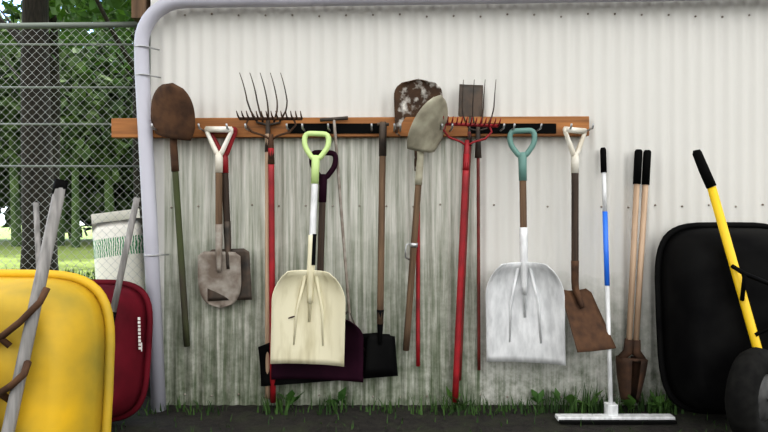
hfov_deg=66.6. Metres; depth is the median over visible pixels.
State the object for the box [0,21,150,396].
chain link fence
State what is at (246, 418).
ground
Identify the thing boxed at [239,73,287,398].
pitchfork
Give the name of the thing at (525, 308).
scoop shovel
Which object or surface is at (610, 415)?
floor squeegee
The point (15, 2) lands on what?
sky
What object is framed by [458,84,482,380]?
shovel
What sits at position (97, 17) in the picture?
tree
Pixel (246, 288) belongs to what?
garden spade
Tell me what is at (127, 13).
tree
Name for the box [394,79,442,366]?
round point shovel
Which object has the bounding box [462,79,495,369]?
garden fork
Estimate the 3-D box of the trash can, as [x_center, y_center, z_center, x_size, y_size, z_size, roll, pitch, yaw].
[-1.978,0.460,4.400,0.400,1.000,0.160,-7,-4,0]
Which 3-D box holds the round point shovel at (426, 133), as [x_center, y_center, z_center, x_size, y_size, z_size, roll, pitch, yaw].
[0.186,0.051,2.873,0.251,1.273,0.138,-1,7,-45]
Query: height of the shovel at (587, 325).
1.078 m
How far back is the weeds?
2.93 m
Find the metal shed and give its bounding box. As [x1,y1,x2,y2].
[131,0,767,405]
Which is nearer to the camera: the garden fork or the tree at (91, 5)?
the garden fork
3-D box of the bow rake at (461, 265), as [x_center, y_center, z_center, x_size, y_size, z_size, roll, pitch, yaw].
[0.387,0.229,2.903,0.309,1.425,0.077,2,2,0]
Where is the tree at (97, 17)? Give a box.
[0,0,133,254]
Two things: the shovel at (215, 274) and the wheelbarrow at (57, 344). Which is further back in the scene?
the shovel at (215, 274)
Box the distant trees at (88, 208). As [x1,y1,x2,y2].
[0,0,133,247]
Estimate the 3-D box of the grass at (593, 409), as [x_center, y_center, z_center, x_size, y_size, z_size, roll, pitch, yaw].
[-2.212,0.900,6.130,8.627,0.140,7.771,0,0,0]
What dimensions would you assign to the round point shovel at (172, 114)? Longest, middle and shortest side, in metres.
1.306 x 0.258 x 0.101 m
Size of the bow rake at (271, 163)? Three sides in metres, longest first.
1.454 x 0.319 x 0.077 m
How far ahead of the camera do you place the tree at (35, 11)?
6.91 m
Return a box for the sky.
[0,0,92,224]
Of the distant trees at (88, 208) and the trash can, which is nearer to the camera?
the trash can
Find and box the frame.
[134,0,710,411]
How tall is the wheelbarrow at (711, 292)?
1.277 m
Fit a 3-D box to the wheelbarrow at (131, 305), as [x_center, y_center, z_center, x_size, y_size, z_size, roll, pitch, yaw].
[-1.464,0.441,2.596,0.715,1.055,0.507,0,0,0]
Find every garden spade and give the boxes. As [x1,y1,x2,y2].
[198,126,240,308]
[207,127,251,300]
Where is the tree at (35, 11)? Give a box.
[0,0,58,270]
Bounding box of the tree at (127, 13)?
[70,0,133,80]
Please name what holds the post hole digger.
on the ground at (246, 418)
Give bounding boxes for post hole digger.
[616,149,650,402]
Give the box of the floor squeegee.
[555,147,676,423]
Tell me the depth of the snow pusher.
2.94 m
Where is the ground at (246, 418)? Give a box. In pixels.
[0,225,731,431]
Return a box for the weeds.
[277,386,672,413]
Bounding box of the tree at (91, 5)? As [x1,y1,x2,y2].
[49,0,143,247]
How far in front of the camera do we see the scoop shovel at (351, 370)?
2.91 m
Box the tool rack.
[111,116,593,138]
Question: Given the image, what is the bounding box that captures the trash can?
[91,208,144,289]
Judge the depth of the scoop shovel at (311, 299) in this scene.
2.84 m
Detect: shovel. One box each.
[151,83,194,346]
[270,131,345,366]
[271,150,363,381]
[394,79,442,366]
[403,95,447,350]
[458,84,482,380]
[485,128,565,365]
[563,126,615,352]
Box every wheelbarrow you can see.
[0,179,114,431]
[33,197,152,421]
[655,149,767,431]
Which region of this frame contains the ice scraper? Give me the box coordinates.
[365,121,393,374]
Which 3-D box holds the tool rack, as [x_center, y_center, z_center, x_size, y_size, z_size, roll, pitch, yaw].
[-0.170,-0.449,2.916,2.412,0.108,0.149,0,0,0]
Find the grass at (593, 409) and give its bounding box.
[6,267,727,431]
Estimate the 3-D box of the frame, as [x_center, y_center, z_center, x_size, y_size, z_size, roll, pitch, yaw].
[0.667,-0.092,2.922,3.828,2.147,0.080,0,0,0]
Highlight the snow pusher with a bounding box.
[258,116,397,385]
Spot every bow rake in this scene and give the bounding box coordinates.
[236,111,302,402]
[443,116,500,402]

